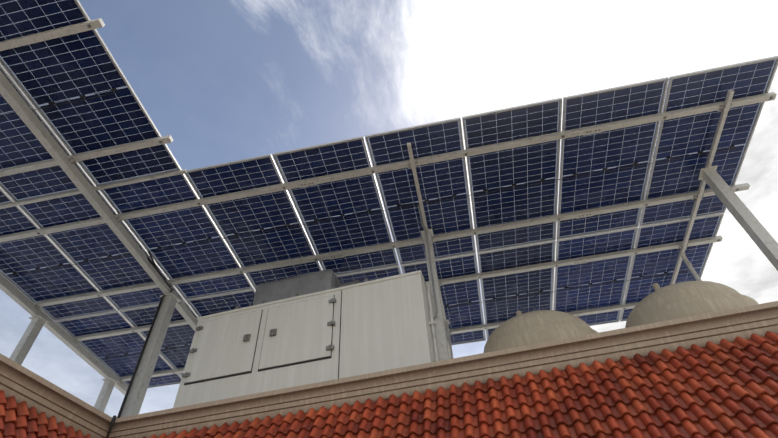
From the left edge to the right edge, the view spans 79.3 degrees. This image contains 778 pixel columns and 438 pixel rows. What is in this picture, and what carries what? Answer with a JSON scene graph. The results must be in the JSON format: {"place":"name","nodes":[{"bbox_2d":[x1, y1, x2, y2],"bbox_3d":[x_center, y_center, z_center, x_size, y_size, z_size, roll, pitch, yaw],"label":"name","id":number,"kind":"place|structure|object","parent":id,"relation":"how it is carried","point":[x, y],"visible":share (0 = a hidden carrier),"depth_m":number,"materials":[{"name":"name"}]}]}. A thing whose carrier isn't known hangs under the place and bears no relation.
{"place":"outdoors","nodes":[
{"label":"outdoors","id":0,"kind":"place"},
{"bbox_2d":[0,0,777,417],"label":"sky","id":1,"kind":"structure","parent":0,"point":[228,80],"materials":[{"name":"white"}]},
{"bbox_3d":[-2.552,2.415,3.865,28.000,0.300,28.000,-13,-46,9],"label":"roof deck","id":2,"kind":"object","parent":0,"visible":0},
{"bbox_2d":[0,353,111,437],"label":"cornice","id":3,"kind":"structure","parent":2,"relation":"on","point":[21,383],"depth_m":3.89,"materials":[{"name":"stone"}]},
{"bbox_2d":[173,270,450,407],"bbox_3d":[-0.719,2.235,5.554,2.874,2.004,1.858,-13,-46,9],"label":"equipment cabinet","id":4,"kind":"object","parent":2,"relation":"on","point":[385,325],"visible":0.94,"depth_m":5.17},
{"bbox_2d":[184,290,341,384],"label":"door gaps","id":5,"kind":"object","parent":4,"relation":"attached to","point":[270,368],"visible":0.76,"depth_m":5.12,"materials":[{"name":"black"}]},
{"bbox_2d":[182,278,367,377],"bbox_3d":[-1.291,1.234,5.397,2.190,0.868,0.064,-13,-46,9],"label":"cabinet hardware","id":6,"kind":"object","parent":4,"relation":"attached to","point":[273,332],"visible":1,"depth_m":5.37,"materials":[{"name":"grey metal"}]},
{"bbox_2d":[253,269,340,304],"bbox_3d":[-1.155,1.365,6.565,1.170,0.700,1.070,-13,-46,9],"label":"hvac hood","id":7,"kind":"object","parent":4,"relation":"on","point":[313,282],"visible":0.21,"depth_m":6.29,"materials":[{"name":"grey metal"}]},
{"bbox_2d":[338,280,360,286],"bbox_3d":[-0.538,1.058,6.425,0.460,0.380,0.380,-13,-46,9],"label":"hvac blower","id":8,"kind":"object","parent":4,"relation":"on","point":[349,283],"visible":0.08,"depth_m":6.36,"materials":[{"name":"grey metal"}]},
{"bbox_2d":[426,282,438,361],"bbox_3d":[0.553,1.482,5.164,0.060,1.600,0.530,-13,-46,9],"label":"pipe","id":9,"kind":"object","parent":4,"relation":"attached to","point":[432,324],"visible":0.67,"depth_m":5.16,"materials":[{"name":"grey metal"}]},
{"bbox_2d":[0,18,777,416],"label":"steel structure","id":10,"kind":"object","parent":2,"relation":"on","point":[750,224],"visible":0.85,"depth_m":6.16,"materials":[{"name":"grey metal"}]},
{"bbox_2d":[106,296,163,437],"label":"conduit pipe","id":11,"kind":"object","parent":10,"relation":"attached to","point":[133,375],"visible":0.83,"depth_m":6.17,"materials":[{"name":"black plastic"}]},
{"bbox_2d":[147,252,172,296],"bbox_3d":[-3.346,0.818,6.873,0.151,0.260,0.764,-3,-45,0],"label":"cable","id":12,"kind":"object","parent":10,"relation":"attached to","point":[153,264],"visible":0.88,"depth_m":6.78,"materials":[{"name":"black plastic"}]},
{"bbox_2d":[0,0,777,387],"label":"solar panel frames","id":13,"kind":"structure","parent":10,"relation":"on","point":[34,106],"depth_m":6.25,"materials":[{"name":"silver metal"}]},
{"bbox_2d":[0,92,118,117],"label":"string cable","id":14,"kind":"object","parent":13,"relation":"attached to","point":[64,103],"visible":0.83,"depth_m":5.15,"materials":[{"name":"black plastic"}]},
{"bbox_2d":[13,149,735,275],"bbox_3d":[-0.624,-0.015,6.376,10.066,0.028,0.017,-10,-46,6],"label":"string cable","id":15,"kind":"object","parent":13,"relation":"attached to","point":[383,210],"visible":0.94,"depth_m":6.30,"materials":[{"name":"black plastic"}]},
{"bbox_2d":[0,0,775,385],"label":"solar cell gridlines","id":16,"kind":"object","parent":13,"relation":"in","point":[360,200],"visible":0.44,"depth_m":6.27,"materials":[{"name":"silver metal"}]},
{"bbox_2d":[0,88,734,357],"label":"pv junction boxes","id":17,"kind":"object","parent":16,"relation":"attached to","point":[115,89],"visible":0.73,"depth_m":6.40,"materials":[{"name":"black plastic"}]},
{"bbox_2d":[0,0,774,385],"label":"solar panels","id":18,"kind":"object","parent":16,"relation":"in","point":[350,226],"visible":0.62,"depth_m":6.23,"materials":[{"name":"blue glass"}]},
{"bbox_2d":[108,271,690,358],"bbox_3d":[-0.166,1.664,7.877,10.066,0.028,0.017,-10,-46,6],"label":"string cable","id":19,"kind":"object","parent":13,"relation":"attached to","point":[486,301],"visible":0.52,"depth_m":7.59,"materials":[{"name":"black plastic"}]},
{"bbox_2d":[35,24,772,382],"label":"steel bolts","id":20,"kind":"object","parent":10,"relation":"on","point":[475,232],"visible":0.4,"depth_m":6.19,"materials":[{"name":"silver metal"}]},
{"bbox_2d":[418,205,437,318],"bbox_3d":[0.455,0.485,5.859,0.087,1.559,0.404,-13,-46,9],"label":"conduit pipe","id":21,"kind":"object","parent":10,"relation":"attached to","point":[433,284],"visible":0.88,"depth_m":6.00,"materials":[{"name":"grey metal"}]},
{"bbox_2d":[108,301,777,437],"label":"cornice","id":22,"kind":"structure","parent":2,"relation":"on","point":[729,325],"depth_m":3.83,"materials":[{"name":"stone"}]},
{"bbox_2d":[483,310,597,352],"bbox_3d":[1.900,2.064,5.431,1.570,2.010,1.570,-13,-46,9],"label":"water tank","id":23,"kind":"object","parent":2,"relation":"on","point":[533,327],"visible":0.31,"depth_m":5.35,"materials":[{"name":"beige concrete"}]},
{"bbox_2d":[516,283,667,314],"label":"tank lids","id":24,"kind":"object","parent":23,"relation":"on","point":[656,286],"visible":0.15,"depth_m":5.89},
{"bbox_2d":[625,281,757,327],"bbox_3d":[3.552,1.673,5.156,1.530,2.030,1.530,-13,-46,9],"label":"water tank","id":25,"kind":"object","parent":2,"relation":"on","point":[680,300],"visible":0.29,"depth_m":5.12,"materials":[{"name":"beige concrete"}]},
{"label":"terrace floor","id":26,"kind":"structure","parent":0,"visible":0},
{"bbox_3d":[2.752,3.019,0.887,11.100,4.933,0.547,-13,-46,9],"label":"fascia wall","id":27,"kind":"object","parent":26,"relation":"on","visible":0},
{"bbox_2d":[143,331,777,437],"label":"roof tiles","id":28,"kind":"object","parent":27,"relation":"on","point":[612,414],"visible":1,"depth_m":3.30,"materials":[{"name":"ceramic"}]},
{"bbox_2d":[217,340,777,437],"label":"tile underlay","id":29,"kind":"object","parent":27,"relation":"on","point":[593,397],"depth_m":3.33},
{"bbox_3d":[-3.214,1.978,-0.487,0.547,4.933,7.100,-13,-46,9],"label":"fascia wall","id":30,"kind":"object","parent":26,"relation":"on","visible":0},
{"bbox_3d":[-3.354,-0.040,1.571,0.510,0.883,7.102,-13,-46,9],"label":"tile underlay","id":31,"kind":"object","parent":30,"relation":"on","visible":0},
{"bbox_2d":[0,390,90,437],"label":"roof tiles","id":32,"kind":"object","parent":31,"relation":"on","point":[31,421],"visible":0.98,"depth_m":3.62,"materials":[{"name":"ceramic"}]}
]}

